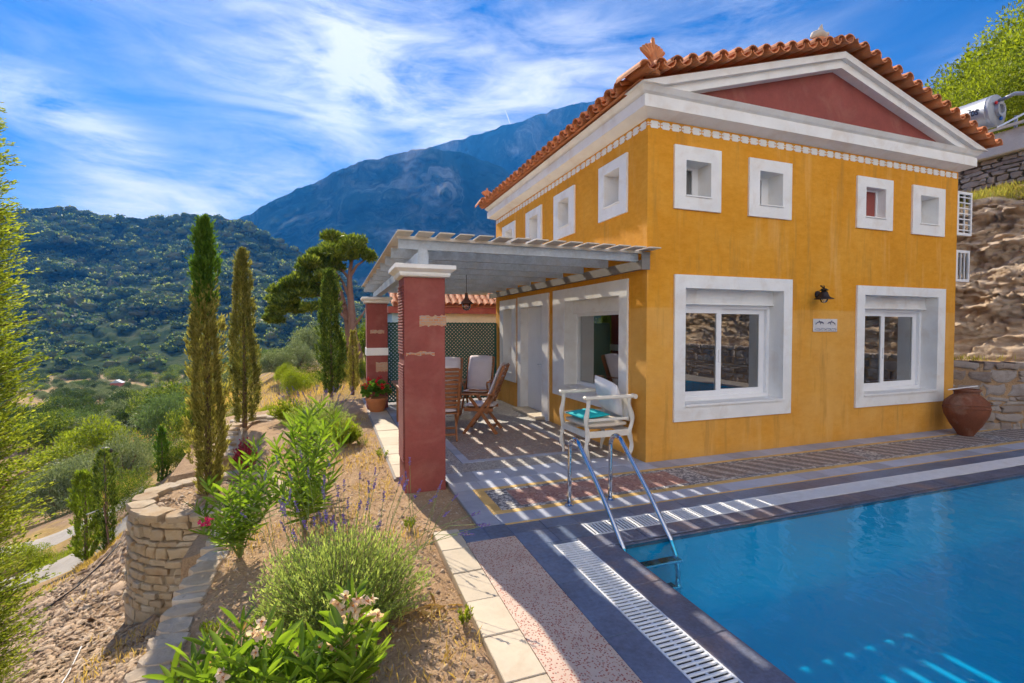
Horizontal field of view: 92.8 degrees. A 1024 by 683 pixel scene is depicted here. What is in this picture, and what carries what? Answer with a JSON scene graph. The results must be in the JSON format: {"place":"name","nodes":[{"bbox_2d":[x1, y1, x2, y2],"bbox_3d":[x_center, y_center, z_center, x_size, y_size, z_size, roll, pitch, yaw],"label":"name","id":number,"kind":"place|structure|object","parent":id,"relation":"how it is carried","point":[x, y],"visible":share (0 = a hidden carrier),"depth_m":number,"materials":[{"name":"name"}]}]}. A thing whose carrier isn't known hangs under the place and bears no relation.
{"place":"outdoors","nodes":[
{"label":"outdoors","id":0,"kind":"place"},
{"bbox_2d":[0,515,127,590],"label":"track","id":1,"kind":"structure","parent":0,"point":[65,564],"depth_m":11.43,"materials":[{"name":"concrete"}]},
{"bbox_2d":[1,488,142,556],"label":"track","id":2,"kind":"structure","parent":0,"point":[58,537],"depth_m":14.83,"materials":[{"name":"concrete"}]},
{"bbox_2d":[0,207,388,369],"bbox_3d":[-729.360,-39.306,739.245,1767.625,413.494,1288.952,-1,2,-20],"label":"wooded hill","id":3,"kind":"structure","parent":0,"point":[106,332],"depth_m":610.50,"materials":[{"name":"plant"}]},
{"bbox_2d":[0,205,392,371],"bbox_3d":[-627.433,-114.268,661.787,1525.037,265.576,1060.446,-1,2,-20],"label":"forest","id":4,"kind":"object","parent":3,"relation":"on","point":[70,295],"visible":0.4,"depth_m":631.70,"materials":[{"name":"green plant"}]},
{"bbox_2d":[0,354,493,682],"bbox_3d":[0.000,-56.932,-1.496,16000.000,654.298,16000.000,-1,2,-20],"label":"ground","id":5,"kind":"structure","parent":0,"point":[50,527],"depth_m":15.29,"materials":[{"name":"soil"}]},
{"bbox_2d":[0,542,57,575],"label":"shrub","id":6,"kind":"object","parent":5,"relation":"on","point":[35,551],"visible":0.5,"depth_m":12.81,"materials":[{"name":"green plant"}]},
{"bbox_2d":[0,102,60,682],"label":"conifer tree","id":7,"kind":"object","parent":5,"relation":"on","point":[6,596],"visible":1,"depth_m":4.09,"materials":[{"name":"green plant"}]},
{"bbox_2d":[0,410,91,453],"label":"tree","id":8,"kind":"object","parent":5,"relation":"on","point":[60,423],"visible":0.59,"depth_m":45.77,"materials":[{"name":"green plant"}]},
{"bbox_2d":[0,463,99,522],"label":"olive tree","id":9,"kind":"object","parent":5,"relation":"on","point":[53,504],"visible":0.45,"depth_m":19.38,"materials":[{"name":"green plant"}]},
{"bbox_2d":[8,441,95,476],"bbox_3d":[-35.548,9.066,38.086,5.932,2.288,5.739,-1,2,-20],"label":"shrub","id":10,"kind":"object","parent":5,"relation":"on","point":[65,452],"visible":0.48,"depth_m":37.83,"materials":[{"name":"green plant"}]},
{"bbox_2d":[32,450,119,511],"bbox_3d":[-18.474,6.232,20.983,3.441,3.144,3.258,1,2,40],"label":"olive tree","id":11,"kind":"object","parent":5,"relation":"on","point":[75,464],"visible":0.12,"depth_m":20.36,"materials":[{"name":"green plant"}]},
{"bbox_2d":[0,528,159,682],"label":"slate rubble","id":12,"kind":"object","parent":5,"relation":"on","point":[114,674],"visible":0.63,"depth_m":5.29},
{"bbox_2d":[63,468,101,561],"bbox_3d":[-9.878,4.035,11.279,0.766,2.262,0.720,-1,2,-20],"label":"cypress tree","id":13,"kind":"object","parent":5,"relation":"on","point":[77,497],"visible":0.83,"depth_m":11.15,"materials":[{"name":"green plant"}]},
{"bbox_2d":[14,553,157,682],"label":"slope dry grass","id":14,"kind":"structure","parent":5,"relation":"on","point":[115,654],"depth_m":4.39,"materials":[{"name":"plant"}]},
{"bbox_2d":[50,414,143,455],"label":"tree","id":15,"kind":"object","parent":5,"relation":"on","point":[86,438],"visible":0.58,"depth_m":41.13,"materials":[{"name":"green plant"}]},
{"bbox_2d":[89,447,119,551],"bbox_3d":[-8.811,3.610,10.565,0.543,2.695,0.530,1,2,45],"label":"cypress tree","id":16,"kind":"object","parent":5,"relation":"on","point":[114,500],"visible":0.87,"depth_m":10.51,"materials":[{"name":"green plant"}]},
{"bbox_2d":[73,427,158,483],"bbox_3d":[-16.043,5.189,20.250,3.217,3.226,2.958,0,2,18],"label":"olive tree","id":17,"kind":"object","parent":5,"relation":"on","point":[129,456],"visible":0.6,"depth_m":20.18,"materials":[{"name":"green plant"}]},
{"bbox_2d":[100,464,160,517],"bbox_3d":[-10.535,4.126,13.612,1.608,1.337,1.762,-1,2,-20],"label":"shrub","id":18,"kind":"object","parent":5,"relation":"on","point":[126,489],"visible":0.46,"depth_m":13.47,"materials":[{"name":"green plant"}]},
{"bbox_2d":[124,380,186,421],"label":"valley tree","id":19,"kind":"object","parent":5,"relation":"on","point":[148,395],"visible":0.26,"depth_m":55.54,"materials":[{"name":"green plant"}]},
{"bbox_2d":[130,394,191,439],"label":"tree","id":20,"kind":"object","parent":5,"relation":"on","point":[158,414],"visible":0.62,"depth_m":35.58,"materials":[{"name":"green plant"}]},
{"bbox_2d":[152,424,172,481],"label":"cypress tree","id":21,"kind":"object","parent":5,"relation":"on","point":[161,438],"visible":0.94,"depth_m":15.42,"materials":[{"name":"green plant"}]},
{"bbox_2d":[154,431,192,470],"bbox_3d":[-10.850,3.537,16.023,1.787,1.192,1.739,-1,2,-20],"label":"shrub","id":22,"kind":"object","parent":5,"relation":"on","point":[178,453],"visible":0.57,"depth_m":15.76,"materials":[{"name":"green plant"}]},
{"bbox_2d":[160,398,214,439],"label":"tree","id":23,"kind":"object","parent":5,"relation":"on","point":[179,422],"visible":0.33,"depth_m":25.60,"materials":[{"name":"green plant"}]},
{"bbox_2d":[120,470,286,625],"bbox_3d":[-3.608,2.680,6.028,1.953,1.733,1.941,-1,2,-20],"label":"stone planter","id":24,"kind":"object","parent":5,"relation":"on","point":[159,541],"visible":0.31,"depth_m":5.20,"materials":[{"name":"stone"}]},
{"bbox_2d":[179,214,232,495],"bbox_3d":[-3.750,0.209,5.956,0.545,3.530,0.532,0,2,17],"label":"cypress tree","id":25,"kind":"object","parent":24,"relation":"in","point":[204,300],"visible":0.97,"depth_m":5.85,"materials":[{"name":"green plant"}]},
{"bbox_2d":[212,414,289,466],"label":"terrace wall","id":26,"kind":"structure","parent":5,"relation":"on","point":[236,430],"depth_m":8.64,"materials":[{"name":"stone"}]},
{"bbox_2d":[225,246,262,427],"bbox_3d":[-5.047,-0.081,9.165,0.647,3.415,0.675,-1,2,-20],"label":"cypress tree","id":27,"kind":"object","parent":26,"relation":"on","point":[243,287],"visible":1,"depth_m":9.06,"materials":[{"name":"green plant"}]},
{"bbox_2d":[250,347,297,374],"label":"olive tree","id":28,"kind":"object","parent":5,"relation":"on","point":[272,364],"visible":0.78,"depth_m":29.68,"materials":[{"name":"green plant"}]},
{"bbox_2d":[225,364,365,416],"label":"dry grass","id":29,"kind":"structure","parent":5,"relation":"on","point":[268,386],"depth_m":15.37,"materials":[{"name":"plant"}]},
{"bbox_2d":[276,338,322,368],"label":"olive tree","id":30,"kind":"object","parent":5,"relation":"on","point":[302,356],"visible":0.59,"depth_m":33.02,"materials":[{"name":"green plant"}]},
{"bbox_2d":[278,367,320,395],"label":"shrub","id":31,"kind":"object","parent":5,"relation":"on","point":[295,377],"visible":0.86,"depth_m":15.30,"materials":[{"name":"green plant"}]},
{"bbox_2d":[287,320,333,360],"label":"olive tree","id":32,"kind":"object","parent":5,"relation":"on","point":[308,338],"visible":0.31,"depth_m":37.02,"materials":[{"name":"green plant"}]},
{"bbox_2d":[261,228,378,367],"bbox_3d":[-9.463,-1.967,24.020,5.785,7.524,4.840,-1,2,-20],"label":"pine tree","id":33,"kind":"object","parent":5,"relation":"on","point":[334,249],"visible":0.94,"depth_m":23.39,"materials":[{"name":"green plant"}]},
{"bbox_2d":[314,268,347,397],"bbox_3d":[-4.631,-0.231,12.503,0.819,3.329,0.826,0,2,-4],"label":"cypress tree","id":34,"kind":"object","parent":5,"relation":"on","point":[330,286],"visible":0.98,"depth_m":12.32,"materials":[{"name":"green plant"}]},
{"bbox_2d":[344,328,360,394],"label":"cypress tree","id":35,"kind":"object","parent":5,"relation":"on","point":[353,359],"visible":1,"depth_m":12.53,"materials":[{"name":"green plant"}]},
{"bbox_2d":[387,293,495,379],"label":"neighbour house","id":36,"kind":"structure","parent":5,"relation":"on","point":[484,311],"depth_m":17.95,"materials":[{"name":"beige paint"}]},
{"bbox_2d":[116,398,499,682],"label":"garden soil","id":37,"kind":"structure","parent":0,"point":[185,468],"depth_m":4.13,"materials":[{"name":"soil"}]},
{"bbox_2d":[123,521,234,682],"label":"stone edging","id":38,"kind":"object","parent":37,"relation":"on","point":[177,620],"visible":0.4,"depth_m":3.49,"materials":[{"name":"stone"}]},
{"bbox_2d":[157,477,272,510],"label":"garden pebbles","id":39,"kind":"object","parent":37,"relation":"on","point":[181,504],"visible":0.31,"depth_m":5.77,"materials":[{"name":"gravel"}]},
{"bbox_2d":[142,601,302,682],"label":"oleander","id":40,"kind":"object","parent":37,"relation":"on","point":[244,663],"visible":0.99,"depth_m":2.06,"materials":[{"name":"green plant"}]},
{"bbox_2d":[185,432,288,557],"bbox_3d":[-2.328,1.393,4.106,0.740,1.101,0.813,-1,2,-34],"label":"oleander","id":41,"kind":"object","parent":37,"relation":"on","point":[242,525],"visible":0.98,"depth_m":4.16,"materials":[{"name":"green plant"}]},
{"bbox_2d":[267,396,308,422],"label":"shrub","id":42,"kind":"object","parent":37,"relation":"on","point":[278,412],"visible":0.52,"depth_m":9.46,"materials":[{"name":"green plant"}]},
{"bbox_2d":[255,403,350,529],"bbox_3d":[-1.788,1.191,4.218,0.759,1.262,1.095,-1,2,-20],"label":"oleander","id":43,"kind":"object","parent":37,"relation":"on","point":[315,481],"visible":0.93,"depth_m":4.23,"materials":[{"name":"green plant"}]},
{"bbox_2d":[240,443,376,563],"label":"lavender stalks","id":44,"kind":"object","parent":37,"relation":"on","point":[265,474],"visible":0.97,"depth_m":3.78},
{"bbox_2d":[276,384,355,435],"bbox_3d":[-3.283,1.173,8.265,1.262,0.843,1.265,-1,2,-20],"label":"oleander","id":45,"kind":"object","parent":37,"relation":"on","point":[333,409],"visible":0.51,"depth_m":8.25,"materials":[{"name":"green plant"}]},
{"bbox_2d":[286,394,351,466],"bbox_3d":[-2.152,1.168,5.446,0.671,1.235,1.323,-1,2,-20],"label":"oleander","id":46,"kind":"object","parent":37,"relation":"on","point":[319,406],"visible":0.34,"depth_m":5.25,"materials":[{"name":"green plant"}]},
{"bbox_2d":[259,573,394,682],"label":"oleander","id":47,"kind":"object","parent":37,"relation":"on","point":[351,654],"visible":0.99,"depth_m":2.10,"materials":[{"name":"green plant"}]},
{"bbox_2d":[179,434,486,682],"bbox_3d":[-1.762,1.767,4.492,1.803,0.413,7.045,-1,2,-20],"label":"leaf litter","id":48,"kind":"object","parent":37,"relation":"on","point":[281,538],"visible":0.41,"depth_m":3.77,"materials":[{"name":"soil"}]},
{"bbox_2d":[177,417,493,682],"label":"garden pebbles","id":49,"kind":"object","parent":37,"relation":"on","point":[446,667],"visible":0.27,"depth_m":3.76,"materials":[{"name":"gravel"}]},
{"bbox_2d":[327,417,364,446],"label":"shrub","id":50,"kind":"object","parent":37,"relation":"on","point":[355,432],"visible":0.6,"depth_m":7.34,"materials":[{"name":"green plant"}]},
{"bbox_2d":[244,475,489,648],"bbox_3d":[-0.977,1.325,2.999,1.183,0.899,1.230,1,2,35],"label":"lavender bush","id":51,"kind":"object","parent":37,"relation":"on","point":[302,591],"visible":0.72,"depth_m":2.89,"materials":[{"name":"green plant"}]},
{"bbox_2d":[395,592,462,627],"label":"dry leaves","id":52,"kind":"object","parent":37,"relation":"on","point":[435,606],"visible":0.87,"depth_m":2.97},
{"bbox_2d":[398,490,471,531],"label":"garden pebbles","id":53,"kind":"object","parent":37,"relation":"on","point":[435,510],"visible":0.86,"depth_m":4.65,"materials":[{"name":"gravel"}]},
{"bbox_2d":[404,457,485,555],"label":"lavender stalks","id":54,"kind":"object","parent":37,"relation":"on","point":[446,513],"visible":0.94,"depth_m":3.78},
{"bbox_2d":[362,396,1023,673],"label":"patio base","id":55,"kind":"object","parent":37,"relation":"on","point":[386,457],"visible":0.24,"depth_m":5.68,"materials":[{"name":"tile"}]},
{"bbox_2d":[369,410,551,682],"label":"pale kerb","id":56,"kind":"structure","parent":55,"relation":"on","point":[514,656],"depth_m":3.00,"materials":[{"name":"stone"}]},
{"bbox_2d":[360,375,392,411],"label":"potted geranium","id":57,"kind":"object","parent":56,"relation":"on","point":[376,402],"visible":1,"depth_m":9.87,"materials":[{"name":"orange ceramic"}]},
{"bbox_2d":[433,535,543,682],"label":"kerb foundation","id":58,"kind":"object","parent":55,"relation":"on","point":[482,640],"visible":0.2,"depth_m":2.88,"materials":[{"name":"concrete"}]},
{"bbox_2d":[394,400,625,473],"bbox_3d":[-0.523,1.479,8.675,2.478,0.010,5.418,-1,2,-20],"label":"grey mosaic","id":59,"kind":"object","parent":55,"relation":"on","point":[504,413],"visible":0.5,"depth_m":7.22},
{"bbox_2d":[445,366,461,441],"bbox_3d":[-1.107,0.938,7.489,0.632,1.160,0.721,0,2,-12],"label":"folding chair","id":60,"kind":"object","parent":59,"relation":"on","point":[452,395],"visible":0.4,"depth_m":7.34,"materials":[{"name":"brown wood"}]},
{"bbox_2d":[460,355,494,414],"bbox_3d":[-0.700,0.873,9.990,0.632,1.160,0.721,0,2,10],"label":"folding chair","id":61,"kind":"object","parent":59,"relation":"on","point":[480,368],"visible":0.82,"depth_m":10.09,"materials":[{"name":"fabric"}]},
{"bbox_2d":[360,229,660,493],"bbox_3d":[-0.877,0.274,8.709,3.223,2.995,6.952,-1,2,-20],"label":"pergola","id":62,"kind":"object","parent":55,"relation":"on","point":[421,273],"visible":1,"depth_m":5.41,"materials":[{"name":"red paint"}]},
{"bbox_2d":[388,322,496,402],"bbox_3d":[-1.609,0.461,11.402,2.640,1.825,0.040,-1,2,-20],"label":"trellis screen","id":63,"kind":"object","parent":62,"relation":"attached to","point":[453,343],"visible":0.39,"depth_m":11.54,"materials":[{"name":"green paint"}]},
{"bbox_2d":[445,425,575,459],"bbox_3d":[-0.151,1.510,7.475,1.556,0.010,1.928,-1,2,-20],"label":"terracotta mosaic","id":64,"kind":"object","parent":55,"relation":"on","point":[488,443],"visible":0.79,"depth_m":7.29},
{"bbox_2d":[460,362,509,434],"bbox_3d":[-0.429,0.923,8.088,0.721,1.160,0.632,0,2,8],"label":"folding chair","id":65,"kind":"object","parent":64,"relation":"on","point":[488,405],"visible":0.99,"depth_m":7.86,"materials":[{"name":"brown wood"}]},
{"bbox_2d":[467,536,642,682],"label":"terrazzo strip","id":66,"kind":"object","parent":55,"relation":"on","point":[566,640],"visible":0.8,"depth_m":2.84,"materials":[{"name":"stone"}]},
{"bbox_2d":[506,471,689,504],"bbox_3d":[0.954,1.569,5.259,2.000,0.010,0.450,-1,2,-20],"label":"red mosaic","id":67,"kind":"object","parent":55,"relation":"on","point":[531,495],"visible":0.79,"depth_m":5.22},
{"bbox_2d":[553,541,742,682],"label":"drain grating","id":68,"kind":"object","parent":55,"relation":"on","point":[688,657],"visible":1,"depth_m":2.83,"materials":[{"name":"white plastic"}]},
{"bbox_2d":[386,405,1023,526],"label":"patio tiles","id":69,"kind":"object","parent":55,"relation":"on","point":[462,485],"visible":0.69,"depth_m":5.76,"materials":[{"name":"grey stone"}]},
{"bbox_2d":[559,388,637,461],"bbox_3d":[1.130,1.099,6.519,0.762,0.863,0.780,-1,2,-20],"label":"white armchair","id":70,"kind":"object","parent":69,"relation":"on","point":[611,420],"visible":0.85,"depth_m":6.27,"materials":[{"name":"beige paint"}]},
{"bbox_2d":[594,375,622,416],"bbox_3d":[1.300,0.728,6.561,0.276,0.525,0.563,-1,2,-20],"label":"throw pillow","id":71,"kind":"object","parent":70,"relation":"on","point":[603,386],"visible":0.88,"depth_m":6.43,"materials":[{"name":"white fabric"}]},
{"bbox_2d":[475,33,1002,462],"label":"house","id":72,"kind":"structure","parent":55,"relation":"on","point":[760,195],"depth_m":7.07,"materials":[{"name":"yellow paint"}]},
{"bbox_2d":[500,299,515,382],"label":"window","id":73,"kind":"structure","parent":72,"relation":"in","point":[506,304],"depth_m":10.81,"materials":[{"name":"white paint"}]},
{"bbox_2d":[525,204,541,242],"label":"window","id":74,"kind":"structure","parent":72,"relation":"in","point":[537,211],"depth_m":9.43,"materials":[{"name":"white paint"}]},
{"bbox_2d":[528,306,541,410],"bbox_3d":[0.520,0.353,9.785,0.139,2.100,1.110,-1,2,-20],"label":"door","id":75,"kind":"structure","parent":72,"relation":"in","point":[534,313],"depth_m":9.95,"materials":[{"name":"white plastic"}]},
{"bbox_2d":[553,185,574,239],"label":"window","id":76,"kind":"structure","parent":72,"relation":"in","point":[568,229],"depth_m":8.21,"materials":[{"name":"white paint"}]},
{"bbox_2d":[552,278,628,407],"bbox_3d":[1.285,0.043,7.687,0.370,1.830,2.360,-1,2,-20],"label":"window","id":77,"kind":"structure","parent":72,"relation":"in","point":[602,324],"depth_m":7.75,"materials":[{"name":"white paint"}]},
{"bbox_2d":[598,152,627,222],"bbox_3d":[1.530,-2.137,6.888,0.315,0.790,0.740,-1,2,-20],"label":"window","id":78,"kind":"structure","parent":72,"relation":"in","point":[620,207],"depth_m":6.77,"materials":[{"name":"white paint"}]},
{"bbox_2d":[639,37,664,77],"bbox_3d":[1.682,-3.406,5.826,0.188,0.463,0.318,1,2,42],"label":"roof ornament","id":79,"kind":"object","parent":72,"relation":"on","point":[652,51],"visible":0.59,"depth_m":5.78,"materials":[{"name":"ceramic"}]},
{"bbox_2d":[673,144,721,212],"bbox_3d":[2.379,-2.116,6.466,0.750,0.810,0.315,-1,2,-20],"label":"window","id":80,"kind":"structure","parent":72,"relation":"in","point":[685,180],"depth_m":6.35,"materials":[{"name":"white paint"}]},
{"bbox_2d":[673,274,792,421],"bbox_3d":[2.991,0.077,6.770,2.030,1.910,0.370,-1,2,-20],"label":"window","id":81,"kind":"structure","parent":72,"relation":"in","point":[721,337],"depth_m":6.82,"materials":[{"name":"white paint"}]},
{"bbox_2d":[748,157,792,219],"bbox_3d":[3.549,-2.117,6.892,0.780,0.790,0.315,-1,2,-20],"label":"window","id":82,"kind":"structure","parent":72,"relation":"in","point":[758,206],"depth_m":6.77,"materials":[{"name":"white paint"}]},
{"bbox_2d":[813,319,836,331],"bbox_3d":[4.636,-0.239,7.199,0.490,0.190,0.041,-1,2,-19],"label":"wall plaque","id":83,"kind":"object","parent":72,"relation":"attached to","point":[824,325],"depth_m":7.20,"materials":[{"name":"ceramic"}]},
{"bbox_2d":[855,175,893,230],"bbox_3d":[5.561,-2.119,7.561,0.800,0.780,0.195,-1,2,-20],"label":"window","id":84,"kind":"structure","parent":72,"relation":"in","point":[866,200],"depth_m":7.51,"materials":[{"name":"white paint"}]},
{"bbox_2d":[854,285,945,407],"bbox_3d":[6.186,0.067,7.933,2.110,1.870,0.370,-1,2,-20],"label":"window","id":85,"kind":"structure","parent":72,"relation":"in","point":[887,329],"depth_m":8.00,"materials":[{"name":"white paint"}]},
{"bbox_2d":[911,184,945,236],"bbox_3d":[6.739,-2.122,8.053,0.810,0.780,0.315,-1,2,-20],"label":"window","id":86,"kind":"structure","parent":72,"relation":"in","point":[918,228],"depth_m":7.90,"materials":[{"name":"white paint"}]},
{"bbox_2d":[459,449,1023,682],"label":"slate paving","id":87,"kind":"structure","parent":55,"relation":"on","point":[643,657],"depth_m":3.92,"materials":[{"name":"stone"}]},
{"bbox_2d":[472,429,1023,524],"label":"patio border tiles","id":88,"kind":"object","parent":55,"relation":"on","point":[490,504],"visible":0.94,"depth_m":5.50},
{"bbox_2d":[485,429,1023,509],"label":"pebble mosaic","id":89,"kind":"object","parent":55,"relation":"on","point":[503,499],"visible":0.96,"depth_m":5.76},
{"bbox_2d":[577,465,1023,682],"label":"pool coping","id":90,"kind":"object","parent":55,"relation":"on","point":[739,659],"visible":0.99,"depth_m":3.53,"materials":[{"name":"stone"}]},
{"bbox_2d":[581,456,1023,534],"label":"drain grating","id":91,"kind":"object","parent":55,"relation":"on","point":[642,520],"visible":0.99,"depth_m":4.92,"materials":[{"name":"white plastic"}]},
{"bbox_2d":[626,478,1023,682],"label":"pool basin","id":92,"kind":"object","parent":55,"relation":"in","point":[926,589],"visible":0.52,"depth_m":4.20,"materials":[{"name":"liquid"}]},
{"bbox_2d":[565,433,682,593],"bbox_3d":[0.942,1.520,4.281,0.540,1.236,1.124,-1,2,-20],"label":"pool ladder","id":93,"kind":"object","parent":92,"relation":"attached to","point":[675,560],"visible":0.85,"depth_m":4.21,"materials":[{"name":"silver metal"}]},
{"bbox_2d":[617,474,1023,682],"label":"coping lip","id":94,"kind":"object","parent":92,"relation":"attached to","point":[635,544],"visible":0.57,"depth_m":4.47,"materials":[{"name":"stone"}]},
{"bbox_2d":[688,429,1023,478],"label":"diagonal mosaic","id":95,"kind":"object","parent":55,"relation":"on","point":[762,466],"visible":0.94,"depth_m":6.49},
{"bbox_2d":[942,388,991,435],"bbox_3d":[7.250,1.126,7.777,0.596,0.740,0.596,-1,2,-20],"label":"clay urn","id":96,"kind":"object","parent":95,"relation":"on","point":[967,411],"visible":1,"depth_m":7.62,"materials":[{"name":"ceramic"}]},
{"bbox_2d":[953,359,1023,429],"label":"rubble wall","id":97,"kind":"structure","parent":55,"relation":"on","point":[1000,384],"depth_m":8.27,"materials":[{"name":"stone"}]},
{"bbox_2d":[240,147,509,307],"bbox_3d":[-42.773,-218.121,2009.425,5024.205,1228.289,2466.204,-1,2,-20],"label":"mountain slope","id":98,"kind":"structure","parent":0,"point":[377,203],"depth_m":1981.87,"materials":[{"name":"stone"}]},
{"bbox_2d":[0,0,1023,219],"label":"sky","id":99,"kind":"structure","parent":0,"point":[142,109],"materials":[{"name":"blue"}]},
{"bbox_2d":[433,101,594,173],"bbox_3d":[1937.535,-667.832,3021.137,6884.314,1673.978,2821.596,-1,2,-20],"label":"mountain","id":100,"kind":"structure","parent":0,"point":[510,148],"depth_m":3007.50,"materials":[{"name":"blue"}]},
{"bbox_2d":[954,183,1023,361],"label":"rock face","id":101,"kind":"object","parent":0,"point":[989,310],"visible":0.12,"depth_m":9.60},
{"bbox_2d":[958,151,1023,192],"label":"stone wall","id":102,"kind":"structure","parent":101,"relation":"on","point":[997,171],"depth_m":11.15,"materials":[{"name":"stone"}]},
{"bbox_2d":[975,125,1023,162],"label":"concrete ledge","id":103,"kind":"object","parent":102,"relation":"on","point":[1013,140],"depth_m":10.80,"materials":[{"name":"concrete"}]},
{"bbox_2d":[958,91,1023,132],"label":"solar water heater","id":104,"kind":"object","parent":103,"relation":"on","point":[989,112],"visible":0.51,"depth_m":11.19,"materials":[{"name":"metal"}]},
{"bbox_2d":[962,179,1023,199],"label":"bank grass","id":105,"kind":"structure","parent":101,"relation":"on","point":[1005,190],"depth_m":10.55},
{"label":"bank","id":106,"kind":"structure","parent":0,"visible":0},
{"bbox_2d":[923,16,1023,133],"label":"hillside bush","id":107,"kind":"object","parent":106,"relation":"on","point":[968,56],"visible":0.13,"depth_m":14.71,"materials":[{"name":"green plant"}]},
{"bbox_2d":[940,53,1023,132],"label":"hillside bush","id":108,"kind":"object","parent":106,"relation":"on","point":[1015,103],"visible":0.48,"depth_m":13.32,"materials":[{"name":"green plant"}]},
{"bbox_2d":[956,0,1023,71],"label":"hillside bush","id":109,"kind":"object","parent":106,"relation":"on","point":[1021,15],"visible":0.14,"depth_m":19.66,"materials":[{"name":"green plant"}]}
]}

